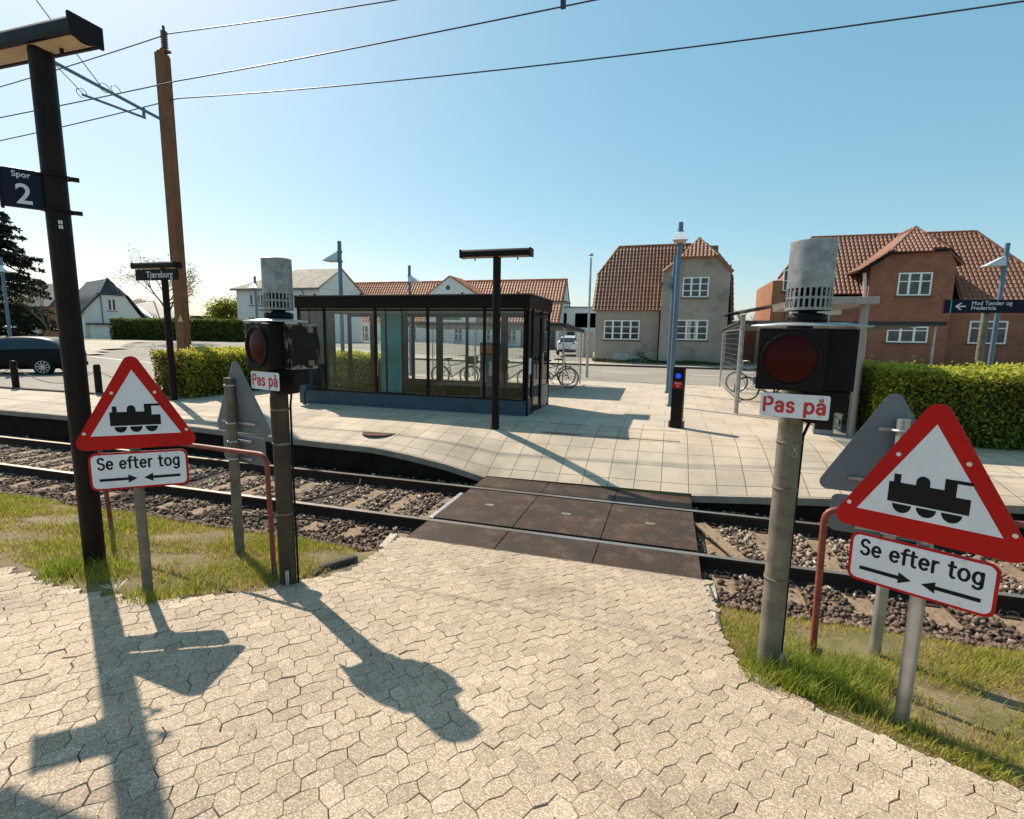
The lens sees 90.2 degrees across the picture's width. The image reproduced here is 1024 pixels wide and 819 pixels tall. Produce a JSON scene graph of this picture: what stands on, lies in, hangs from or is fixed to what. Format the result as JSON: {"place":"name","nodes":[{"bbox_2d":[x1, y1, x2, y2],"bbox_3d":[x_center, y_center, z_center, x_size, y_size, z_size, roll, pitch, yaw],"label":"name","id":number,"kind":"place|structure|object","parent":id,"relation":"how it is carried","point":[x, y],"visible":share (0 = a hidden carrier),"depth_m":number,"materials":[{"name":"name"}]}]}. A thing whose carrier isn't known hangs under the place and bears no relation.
{"place":"outdoors","nodes":[
{"label":"outdoors","id":0,"kind":"place"},
{"bbox_2d":[84,340,150,353],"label":"traffic island","id":1,"kind":"structure","parent":0,"point":[93,346],"depth_m":33.32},
{"bbox_2d":[0,356,256,389],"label":"parking asphalt","id":2,"kind":"structure","parent":0,"point":[109,367],"depth_m":19.40,"materials":[{"name":"asphalt"}]},
{"bbox_2d":[0,257,16,336],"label":"street lamp","id":3,"kind":"object","parent":2,"relation":"on","point":[3,268],"visible":0.76,"depth_m":20.36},
{"bbox_2d":[0,336,88,374],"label":"parked car","id":4,"kind":"object","parent":2,"relation":"on","point":[40,355],"visible":0.62,"depth_m":19.16,"materials":[{"name":"paint"}]},
{"bbox_2d":[36,0,191,349],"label":"catenary mast","id":5,"kind":"object","parent":2,"relation":"on","point":[166,117],"visible":0.87,"depth_m":15.63,"materials":[{"name":"wood"}]},
{"bbox_2d":[0,0,396,86],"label":"overhead wire","id":6,"kind":"object","parent":5,"relation":"attached to","point":[217,27],"visible":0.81,"depth_m":14.51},
{"bbox_2d":[0,0,596,117],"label":"overhead wire","id":7,"kind":"object","parent":5,"relation":"attached to","point":[325,53],"visible":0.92,"depth_m":7.03,"materials":[{"name":"metal"}]},
{"bbox_2d":[0,0,1023,140],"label":"overhead wire","id":8,"kind":"object","parent":5,"relation":"attached to","point":[576,60],"visible":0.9,"depth_m":11.74,"materials":[{"name":"metal"}]},
{"bbox_2d":[0,492,359,604],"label":"verge grass","id":9,"kind":"structure","parent":0,"point":[73,565],"depth_m":4.84,"materials":[{"name":"plant"}]},
{"bbox_2d":[126,340,244,345],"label":"side road","id":10,"kind":"structure","parent":0,"point":[233,343],"depth_m":41.74,"materials":[{"name":"asphalt"}]},
{"bbox_2d":[0,335,754,497],"bbox_3d":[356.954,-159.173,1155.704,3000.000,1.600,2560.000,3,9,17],"label":"ground","id":11,"kind":"structure","parent":0,"point":[664,492],"depth_m":8.02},
{"bbox_2d":[0,211,57,336],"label":"conifer tree","id":12,"kind":"object","parent":11,"relation":"on","point":[19,261],"visible":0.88,"depth_m":36.61,"materials":[{"name":"green plant"}]},
{"bbox_2d":[0,284,57,335],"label":"house","id":13,"kind":"structure","parent":11,"relation":"on","point":[47,304],"depth_m":64.41,"materials":[{"name":"orange brick"}]},
{"bbox_2d":[79,277,146,337],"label":"house","id":14,"kind":"structure","parent":11,"relation":"on","point":[102,301],"depth_m":56.28,"materials":[{"name":"white paint"}]},
{"bbox_2d":[107,298,117,311],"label":"window","id":15,"kind":"structure","parent":14,"relation":"in","point":[111,303],"depth_m":56.51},
{"bbox_2d":[133,299,174,318],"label":"house","id":16,"kind":"structure","parent":11,"relation":"on","point":[150,309],"depth_m":70.04,"materials":[{"name":"white paint"}]},
{"bbox_2d":[112,244,201,320],"bbox_3d":[-26.832,-8.854,39.540,5.123,7.687,6.992,-2,9,-19],"label":"deciduous tree","id":17,"kind":"object","parent":11,"relation":"on","point":[190,289],"visible":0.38,"depth_m":39.00,"materials":[{"name":"brown plant"}]},
{"bbox_2d":[109,317,245,341],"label":"hedge","id":18,"kind":"object","parent":11,"relation":"on","point":[209,329],"visible":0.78,"depth_m":46.57,"materials":[{"name":"plant"}]},
{"bbox_2d":[200,293,237,318],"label":"deciduous tree","id":19,"kind":"object","parent":11,"relation":"on","point":[225,308],"visible":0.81,"depth_m":74.13,"materials":[{"name":"green plant"}]},
{"bbox_2d":[230,269,364,341],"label":"house","id":20,"kind":"structure","parent":11,"relation":"on","point":[316,281],"depth_m":50.99,"materials":[{"name":"white paint"}]},
{"bbox_2d":[355,275,569,349],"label":"house","id":21,"kind":"structure","parent":11,"relation":"on","point":[555,289],"depth_m":58.92,"materials":[{"name":"tile"}]},
{"bbox_2d":[363,325,368,339],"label":"window","id":22,"kind":"structure","parent":21,"relation":"in","point":[365,327],"depth_m":62.70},
{"bbox_2d":[453,330,462,341],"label":"window","id":23,"kind":"structure","parent":21,"relation":"in","point":[455,331],"depth_m":58.82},
{"bbox_2d":[482,330,490,341],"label":"window","id":24,"kind":"structure","parent":21,"relation":"in","point":[488,332],"depth_m":58.15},
{"bbox_2d":[508,330,515,342],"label":"window","id":25,"kind":"structure","parent":21,"relation":"in","point":[510,332],"depth_m":57.33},
{"bbox_2d":[550,331,555,349],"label":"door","id":26,"kind":"structure","parent":21,"relation":"in","point":[552,333],"depth_m":56.00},
{"bbox_2d":[564,307,595,350],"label":"garage","id":27,"kind":"structure","parent":11,"relation":"on","point":[576,316],"depth_m":57.45,"materials":[{"name":"white paint"}]},
{"bbox_2d":[408,358,755,370],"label":"kerb","id":28,"kind":"structure","parent":11,"relation":"on","point":[711,368],"depth_m":30.62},
{"bbox_2d":[576,329,593,356],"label":"garden wall","id":29,"kind":"structure","parent":11,"relation":"on","point":[584,339],"depth_m":40.68,"materials":[{"name":"white paint"}]},
{"bbox_2d":[592,237,734,365],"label":"house","id":30,"kind":"structure","parent":11,"relation":"on","point":[631,305],"depth_m":32.68,"materials":[{"name":"grey paint"}]},
{"bbox_2d":[603,320,639,340],"bbox_3d":[7.141,-5.148,33.256,2.397,1.332,0.110,3,9,17],"label":"window","id":31,"kind":"structure","parent":30,"relation":"in","point":[614,330],"depth_m":33.26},
{"bbox_2d":[676,320,707,341],"bbox_3d":[11.070,-4.867,31.448,1.967,1.310,0.110,3,9,17],"label":"window","id":32,"kind":"structure","parent":30,"relation":"in","point":[687,330],"depth_m":31.44,"materials":[{"name":"glass"}]},
{"bbox_2d":[681,277,709,298],"bbox_3d":[11.181,-7.406,31.060,1.632,1.277,0.110,3,9,17],"label":"window","id":33,"kind":"structure","parent":30,"relation":"in","point":[693,287],"depth_m":31.06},
{"bbox_2d":[725,321,759,361],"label":"outbuilding","id":34,"kind":"structure","parent":11,"relation":"on","point":[750,348],"depth_m":36.46,"materials":[{"name":"orange brick"}]},
{"bbox_2d":[754,226,1023,365],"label":"house","id":35,"kind":"structure","parent":11,"relation":"on","point":[915,273],"depth_m":30.00,"materials":[{"name":"red brick"}]},
{"bbox_2d":[781,270,792,291],"bbox_3d":[17.396,-8.088,32.107,0.720,1.370,0.110,3,9,17],"label":"window","id":36,"kind":"structure","parent":35,"relation":"in","point":[785,275],"depth_m":32.17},
{"bbox_2d":[884,327,928,343],"bbox_3d":[23.343,-4.395,30.150,2.180,1.015,0.110,3,9,17],"label":"window","id":37,"kind":"structure","parent":35,"relation":"in","point":[914,335],"depth_m":30.14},
{"bbox_2d":[895,272,932,296],"bbox_3d":[23.450,-7.270,29.717,1.792,1.386,0.110,3,9,17],"label":"window","id":38,"kind":"structure","parent":35,"relation":"in","point":[916,284],"depth_m":29.72,"materials":[{"name":"glass"}]},
{"bbox_2d":[965,321,1008,344],"bbox_3d":[27.425,-4.407,29.415,1.920,1.381,0.110,3,9,17],"label":"window","id":39,"kind":"structure","parent":35,"relation":"in","point":[973,331],"depth_m":29.42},
{"bbox_2d":[86,342,755,386],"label":"road","id":40,"kind":"structure","parent":0,"point":[139,351],"depth_m":26.41,"materials":[{"name":"asphalt"}]},
{"bbox_2d":[4,325,40,336],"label":"parked car","id":41,"kind":"object","parent":40,"relation":"on","point":[35,329],"visible":0.2,"depth_m":42.23,"materials":[{"name":"silver metal"}]},
{"bbox_2d":[249,276,257,322],"bbox_3d":[-12.996,-4.516,25.904,0.386,4.413,0.587,-1,8,-13],"label":"street lamp","id":42,"kind":"object","parent":40,"relation":"on","point":[254,286],"visible":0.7,"depth_m":25.87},
{"bbox_2d":[585,253,593,377],"bbox_3d":[3.268,-3.950,21.669,0.200,5.200,0.190,3,9,17],"label":"lighting pole","id":43,"kind":"object","parent":40,"relation":"on","point":[588,333],"visible":1,"depth_m":21.66,"materials":[{"name":"metal"}]},
{"bbox_2d":[196,341,756,365],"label":"yard","id":44,"kind":"structure","parent":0,"point":[420,347],"depth_m":43.35,"materials":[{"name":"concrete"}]},
{"bbox_2d":[556,336,576,354],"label":"parked car","id":45,"kind":"object","parent":44,"relation":"on","point":[559,345],"visible":0.47,"depth_m":41.54,"materials":[{"name":"white paint"}]},
{"bbox_2d":[480,343,501,397],"bbox_3d":[-0.539,-0.889,12.814,0.440,1.550,0.368,3,9,17],"label":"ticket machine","id":46,"kind":"object","parent":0,"point":[488,369],"visible":0.37,"depth_m":12.66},
{"bbox_2d":[0,536,1023,818],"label":"paving","id":47,"kind":"structure","parent":0,"point":[540,656],"depth_m":2.60,"materials":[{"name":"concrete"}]},
{"bbox_2d":[2,501,1021,815],"bbox_3d":[-1.014,1.494,3.667,10.205,0.588,4.165,3,9,17],"label":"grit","id":48,"kind":"object","parent":47,"relation":"on","point":[668,639],"visible":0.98,"depth_m":3.13,"materials":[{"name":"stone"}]},
{"bbox_2d":[0,296,1023,503],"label":"platform","id":49,"kind":"structure","parent":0,"point":[694,462],"depth_m":8.98,"materials":[{"name":"concrete"}]},
{"bbox_2d":[0,386,102,394],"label":"kerb","id":50,"kind":"structure","parent":49,"relation":"on","point":[50,390],"depth_m":14.32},
{"bbox_2d":[0,383,205,398],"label":"cobble strip","id":51,"kind":"object","parent":49,"relation":"on","point":[41,387],"visible":0.39,"depth_m":15.12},
{"bbox_2d":[9,360,21,387],"bbox_3d":[-14.462,-1.022,14.832,0.235,0.810,0.235,-2,9,-17],"label":"bollard","id":52,"kind":"object","parent":51,"relation":"on","point":[14,373],"visible":0.81,"depth_m":14.78,"materials":[{"name":"metal"}]},
{"bbox_2d":[93,364,103,392],"bbox_3d":[-11.259,-0.834,13.868,0.235,0.810,0.235,-2,9,-17],"label":"bollard","id":53,"kind":"object","parent":51,"relation":"on","point":[97,378],"visible":0.84,"depth_m":13.81,"materials":[{"name":"metal"}]},
{"bbox_2d":[130,261,181,399],"bbox_3d":[-8.747,-1.830,12.742,1.384,3.580,0.236,3,9,17],"label":"platform lamp","id":54,"kind":"object","parent":49,"relation":"on","point":[167,321],"visible":0.84,"depth_m":12.57,"materials":[{"name":"metal"}]},
{"bbox_2d":[135,269,178,280],"bbox_3d":[-8.628,-3.275,12.402,1.340,0.260,0.073,3,9,17],"label":"name board","id":55,"kind":"object","parent":54,"relation":"attached to","point":[155,274],"visible":1,"depth_m":12.36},
{"bbox_2d":[361,431,394,435],"bbox_3d":[-2.528,0.440,9.764,0.660,0.014,0.656,3,9,17],"label":"manhole cover","id":56,"kind":"object","parent":49,"relation":"on","point":[368,433],"visible":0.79,"depth_m":9.61,"materials":[{"name":"metal"}]},
{"bbox_2d":[459,247,533,429],"bbox_3d":[-0.321,-1.233,9.715,1.384,3.520,0.236,3,9,17],"label":"platform lamp","id":57,"kind":"object","parent":49,"relation":"on","point":[496,255],"visible":0.91,"depth_m":9.55,"materials":[{"name":"black metal"}]},
{"bbox_2d":[0,409,1023,537],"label":"platform edge","id":58,"kind":"object","parent":49,"relation":"attached to","point":[337,456],"visible":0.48,"depth_m":9.15,"materials":[{"name":"concrete"}]},
{"bbox_2d":[543,423,587,434],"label":"tactile paving","id":59,"kind":"structure","parent":49,"relation":"on","point":[565,432],"depth_m":9.64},
{"bbox_2d":[599,426,679,441],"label":"tactile paving","id":60,"kind":"structure","parent":49,"relation":"on","point":[639,437],"depth_m":9.30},
{"bbox_2d":[0,502,1023,791],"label":"soil","id":61,"kind":"structure","parent":0,"point":[992,720],"depth_m":3.75,"materials":[{"name":"soil"}]},
{"bbox_2d":[0,10,106,568],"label":"platform lamp","id":62,"kind":"object","parent":61,"relation":"on","point":[39,47],"visible":0.87,"depth_m":3.96,"materials":[{"name":"black metal"}]},
{"bbox_2d":[0,166,82,215],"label":"track sign","id":63,"kind":"object","parent":62,"relation":"attached to","point":[20,188],"visible":0.95,"depth_m":3.85,"materials":[{"name":"metal"}]},
{"bbox_2d":[76,356,195,597],"bbox_3d":[-2.718,0.592,3.771,0.717,1.967,0.112,-2,9,-22],"label":"warning sign","id":64,"kind":"object","parent":61,"relation":"on","point":[134,412],"visible":1,"depth_m":3.66,"materials":[{"name":"metal"}]},
{"bbox_2d":[97,443,277,577],"bbox_3d":[-3.178,0.881,4.873,2.534,1.230,0.090,5,9,25],"label":"pipe railing","id":65,"kind":"object","parent":61,"relation":"on","point":[263,456],"visible":0.51,"depth_m":4.39,"materials":[{"name":"metal"}]},
{"bbox_2d":[217,361,270,554],"bbox_3d":[-2.611,0.556,4.887,0.763,2.036,0.128,5,9,26],"label":"warning sign","id":66,"kind":"object","parent":61,"relation":"on","point":[241,411],"visible":0.92,"depth_m":4.84,"materials":[{"name":"metal"}]},
{"bbox_2d":[242,257,319,586],"bbox_3d":[-1.825,0.264,4.034,0.608,2.841,0.418,3,9,17],"label":"crossing signal","id":67,"kind":"object","parent":61,"relation":"on","point":[282,352],"visible":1,"depth_m":3.88,"materials":[{"name":"metal"}]},
{"bbox_2d":[309,554,357,575],"bbox_3d":[-1.670,1.480,4.767,0.123,0.129,0.489,7,10,36],"label":"kerb stone","id":68,"kind":"object","parent":61,"relation":"on","point":[346,561],"visible":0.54,"depth_m":4.77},
{"bbox_2d":[378,534,397,549],"bbox_3d":[-1.375,1.509,5.687,0.100,0.166,0.497,1,8,1],"label":"edge stone","id":69,"kind":"object","parent":61,"relation":"on","point":[389,539],"visible":0.52,"depth_m":5.65,"materials":[{"name":"concrete"}]},
{"bbox_2d":[751,238,873,674],"bbox_3d":[1.674,0.469,3.016,0.608,2.849,0.411,3,9,17],"label":"crossing signal","id":70,"kind":"object","parent":61,"relation":"on","point":[806,368],"visible":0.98,"depth_m":2.85,"materials":[{"name":"metal"}]},
{"bbox_2d":[704,585,993,789],"bbox_3d":[2.012,1.752,3.042,1.020,0.455,3.592,-2,9,-20],"label":"concrete edging","id":71,"kind":"object","parent":61,"relation":"on","point":[822,713],"visible":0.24,"depth_m":2.80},
{"bbox_2d":[819,393,916,656],"bbox_3d":[2.513,0.881,3.484,0.763,1.981,0.110,5,9,25],"label":"warning sign","id":72,"kind":"object","parent":61,"relation":"on","point":[888,424],"visible":0.32,"depth_m":3.51,"materials":[{"name":"metal"}]},
{"bbox_2d":[717,603,1023,790],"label":"verge grass","id":73,"kind":"structure","parent":61,"relation":"on","point":[831,682],"depth_m":3.13,"materials":[{"name":"plant"}]},
{"bbox_2d":[809,507,1023,662],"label":"pipe railing","id":74,"kind":"object","parent":61,"relation":"on","point":[827,514],"visible":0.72,"depth_m":3.32,"materials":[{"name":"metal"}]},
{"bbox_2d":[836,404,1023,729],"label":"warning sign","id":75,"kind":"object","parent":61,"relation":"on","point":[926,483],"visible":0.98,"depth_m":2.54,"materials":[{"name":"metal"}]},
{"bbox_2d":[0,434,1023,653],"bbox_3d":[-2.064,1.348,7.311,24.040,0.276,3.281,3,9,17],"label":"ballast","id":76,"kind":"structure","parent":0,"point":[834,608],"depth_m":6.43,"materials":[{"name":"gravel"}]},
{"bbox_2d":[200,515,321,520],"bbox_3d":[-3.303,1.420,6.690,1.810,0.124,0.059,3,8,11],"label":"loose cable","id":77,"kind":"object","parent":76,"relation":"on","point":[256,516],"visible":0.86,"depth_m":6.71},
{"bbox_2d":[299,478,360,501],"bbox_3d":[-2.724,1.247,7.778,1.034,0.174,0.218,-7,11,-44],"label":"loose cable","id":78,"kind":"object","parent":76,"relation":"on","point":[332,494],"visible":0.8,"depth_m":7.69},
{"bbox_2d":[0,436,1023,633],"bbox_3d":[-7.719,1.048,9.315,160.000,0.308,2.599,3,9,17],"label":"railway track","id":79,"kind":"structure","parent":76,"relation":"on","point":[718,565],"depth_m":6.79,"materials":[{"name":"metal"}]},
{"bbox_2d":[407,476,701,578],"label":"crossing deck","id":80,"kind":"structure","parent":79,"relation":"on","point":[652,527],"depth_m":6.38,"materials":[{"name":"rubber"}]},
{"bbox_2d":[429,493,463,518],"bbox_3d":[-0.901,1.351,7.145,0.070,0.080,1.041,3,9,17],"label":"deflector plate","id":81,"kind":"object","parent":80,"relation":"attached to","point":[447,504],"visible":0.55,"depth_m":7.12,"materials":[{"name":"metal"}]},
{"bbox_2d":[695,523,746,558],"bbox_3d":[2.519,1.601,6.097,0.140,0.150,0.974,-1,8,-12],"label":"deflector plate","id":82,"kind":"object","parent":80,"relation":"attached to","point":[720,541],"visible":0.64,"depth_m":6.12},
{"bbox_2d":[708,580,717,601],"bbox_3d":[1.851,1.768,4.763,0.090,0.219,0.409,3,9,17],"label":"edge stone","id":83,"kind":"object","parent":76,"relation":"on","point":[713,588],"visible":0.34,"depth_m":4.69,"materials":[{"name":"concrete"}]},
{"bbox_2d":[0,0,1023,320],"label":"sky","id":84,"kind":"structure","parent":0,"point":[760,147],"materials":[{"name":"blue"}]},
{"bbox_2d":[336,347,756,368],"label":"pavement","id":85,"kind":"structure","parent":0,"point":[552,361],"depth_m":32.74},
{"bbox_2d":[189,374,1023,452],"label":"forecourt","id":86,"kind":"structure","parent":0,"point":[643,405],"depth_m":12.44,"materials":[{"name":"concrete"}]},
{"bbox_2d":[149,344,408,397],"bbox_3d":[-6.443,-1.184,14.903,5.571,1.447,4.827,3,9,17],"label":"hedge","id":87,"kind":"object","parent":86,"relation":"on","point":[202,371],"visible":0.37,"depth_m":13.93,"materials":[{"name":"green plant"}]},
{"bbox_2d":[300,369,313,403],"bbox_3d":[-5.070,-0.604,12.411,0.360,0.960,0.320,3,9,17],"label":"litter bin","id":88,"kind":"object","parent":86,"relation":"on","point":[304,388],"visible":0.43,"depth_m":12.40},
{"bbox_2d":[322,241,344,389],"bbox_3d":[-5.357,-2.713,15.531,0.587,4.637,0.386,3,9,17],"label":"street lamp","id":89,"kind":"object","parent":86,"relation":"on","point":[336,256],"visible":0.82,"depth_m":15.25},
{"bbox_2d":[380,312,408,392],"bbox_3d":[-3.025,-1.346,13.153,0.720,2.280,0.140,3,9,17],"label":"information panel","id":90,"kind":"object","parent":86,"relation":"on","point":[394,352],"visible":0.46,"depth_m":13.07,"materials":[{"name":"glass"}]},
{"bbox_2d":[407,265,420,375],"bbox_3d":[-4.086,-3.598,21.351,0.587,4.728,0.386,3,9,17],"label":"street lamp","id":91,"kind":"object","parent":86,"relation":"on","point":[411,279],"visible":0.82,"depth_m":21.17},
{"bbox_2d":[293,292,570,415],"bbox_3d":[-1.951,-1.500,12.938,6.400,2.680,2.640,3,9,17],"label":"waiting shelter","id":92,"kind":"object","parent":86,"relation":"on","point":[528,395],"visible":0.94,"depth_m":12.12,"materials":[{"name":"metal"}]},
{"bbox_2d":[532,314,543,410],"bbox_3d":[0.599,-1.085,11.806,0.114,2.180,0.780,3,9,17],"label":"door","id":93,"kind":"structure","parent":92,"relation":"in","point":[538,357],"depth_m":11.92,"materials":[{"name":"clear glass"}]},
{"bbox_2d":[431,355,478,380],"bbox_3d":[-1.998,-1.367,17.744,1.763,1.078,0.582,3,8,14],"label":"bicycle","id":94,"kind":"object","parent":86,"relation":"on","point":[451,374],"visible":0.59,"depth_m":17.73,"materials":[{"name":"metal"}]},
{"bbox_2d":[434,383,479,394],"bbox_3d":[-1.286,-0.431,13.377,1.500,0.460,0.400,3,9,17],"label":"bench","id":95,"kind":"object","parent":86,"relation":"on","point":[441,388],"visible":0.43,"depth_m":13.33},
{"bbox_2d":[464,355,508,380],"bbox_3d":[-0.915,-1.378,17.936,1.763,1.078,0.582,5,9,25],"label":"bicycle","id":96,"kind":"object","parent":86,"relation":"on","point":[471,360],"visible":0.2,"depth_m":18.03,"materials":[{"name":"metal"}]},
{"bbox_2d":[408,322,584,392],"bbox_3d":[-0.817,-1.958,18.118,6.203,2.145,3.648,3,9,17],"label":"bicycle shelter","id":97,"kind":"object","parent":86,"relation":"on","point":[563,327],"visible":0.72,"depth_m":17.72,"materials":[{"name":"metal"}]},
{"bbox_2d":[508,356,522,382],"bbox_3d":[-0.020,-1.236,17.046,1.763,1.078,0.582,2,8,7],"label":"bicycle","id":98,"kind":"object","parent":86,"relation":"on","point":[517,373],"visible":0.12,"depth_m":17.02,"materials":[{"name":"metal"}]},
{"bbox_2d":[549,358,575,384],"bbox_3d":[1.469,-1.454,18.718,1.763,1.078,0.582,2,8,11],"label":"bicycle","id":99,"kind":"object","parent":86,"relation":"on","point":[558,359],"visible":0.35,"depth_m":18.65,"materials":[{"name":"metal"}]},
{"bbox_2d":[549,357,578,387],"bbox_3d":[1.409,-1.271,17.444,1.763,1.078,0.582,2,8,9],"label":"bicycle","id":100,"kind":"object","parent":86,"relation":"on","point":[577,378],"visible":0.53,"depth_m":17.38,"materials":[{"name":"metal"}]},
{"bbox_2d":[664,254,676,392],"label":"steel column","id":101,"kind":"structure","parent":86,"relation":"on","point":[671,285],"depth_m":16.01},
{"bbox_2d":[668,366,685,428],"bbox_3d":[3.234,-0.235,9.944,0.290,1.190,0.190,5,9,29],"label":"ticket validator","id":102,"kind":"object","parent":86,"relation":"on","point":[677,399],"visible":1,"depth_m":9.88,"materials":[{"name":"black paint"}]},
{"bbox_2d":[666,222,688,406],"bbox_3d":[4.047,-2.208,12.643,0.386,4.750,0.587,3,9,17],"label":"street lamp","id":103,"kind":"object","parent":86,"relation":"on","point":[679,238],"visible":0.84,"depth_m":12.71,"materials":[{"name":"metal"}]},
{"bbox_2d":[725,360,778,392],"bbox_3d":[7.985,-1.077,16.810,1.763,1.078,0.582,3,8,13],"label":"bicycle","id":104,"kind":"object","parent":86,"relation":"on","point":[746,379],"visible":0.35,"depth_m":16.87,"materials":[{"name":"metal"}]},
{"bbox_2d":[734,368,775,399],"bbox_3d":[7.274,-0.762,14.542,1.763,1.078,0.582,2,8,11],"label":"bicycle","id":105,"kind":"object","parent":86,"relation":"on","point":[755,396],"visible":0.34,"depth_m":14.62,"materials":[{"name":"metal"}]},
{"bbox_2d":[812,413,834,435],"bbox_3d":[5.858,-0.264,9.511,0.320,1.450,0.306,5,9,27],"label":"service cabinet","id":106,"kind":"object","parent":86,"relation":"on","point":[825,429],"visible":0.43,"depth_m":9.45,"materials":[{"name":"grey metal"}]},
{"bbox_2d":[719,320,946,399],"bbox_3d":[9.084,-1.500,15.651,4.700,2.245,5.047,3,9,17],"label":"bicycle shelter","id":107,"kind":"object","parent":86,"relation":"on","point":[877,325],"visible":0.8,"depth_m":14.26,"materials":[{"name":"metal"}]},
{"bbox_2d":[842,355,1023,450],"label":"hedge","id":108,"kind":"object","parent":86,"relation":"on","point":[985,404],"visible":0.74,"depth_m":8.54,"materials":[{"name":"green plant"}]},
{"bbox_2d":[941,299,1023,364],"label":"direction sign","id":109,"kind":"object","parent":86,"relation":"on","point":[985,308],"visible":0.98,"depth_m":11.78,"materials":[{"name":"metal"}]},
{"bbox_2d":[981,243,1010,365],"bbox_3d":[13.502,-2.300,14.514,0.587,4.689,0.386,3,9,17],"label":"street lamp","id":110,"kind":"object","parent":86,"relation":"on","point":[1002,263],"visible":0.73,"depth_m":14.27,"materials":[{"name":"metal"}]},
{"bbox_2d":[592,355,736,365],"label":"wall weeds","id":111,"kind":"object","parent":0,"point":[643,357],"depth_m":31.83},
{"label":"island grass","id":112,"kind":"structure","parent":0,"visible":0},
{"bbox_2d":[11,282,54,336],"bbox_3d":[-29.213,-6.005,31.266,2.543,4.645,1.664,-4,10,-31],"label":"sapling","id":113,"kind":"object","parent":112,"relation":"on","point":[44,323],"visible":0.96,"depth_m":31.14,"materials":[{"name":"brown plant"}]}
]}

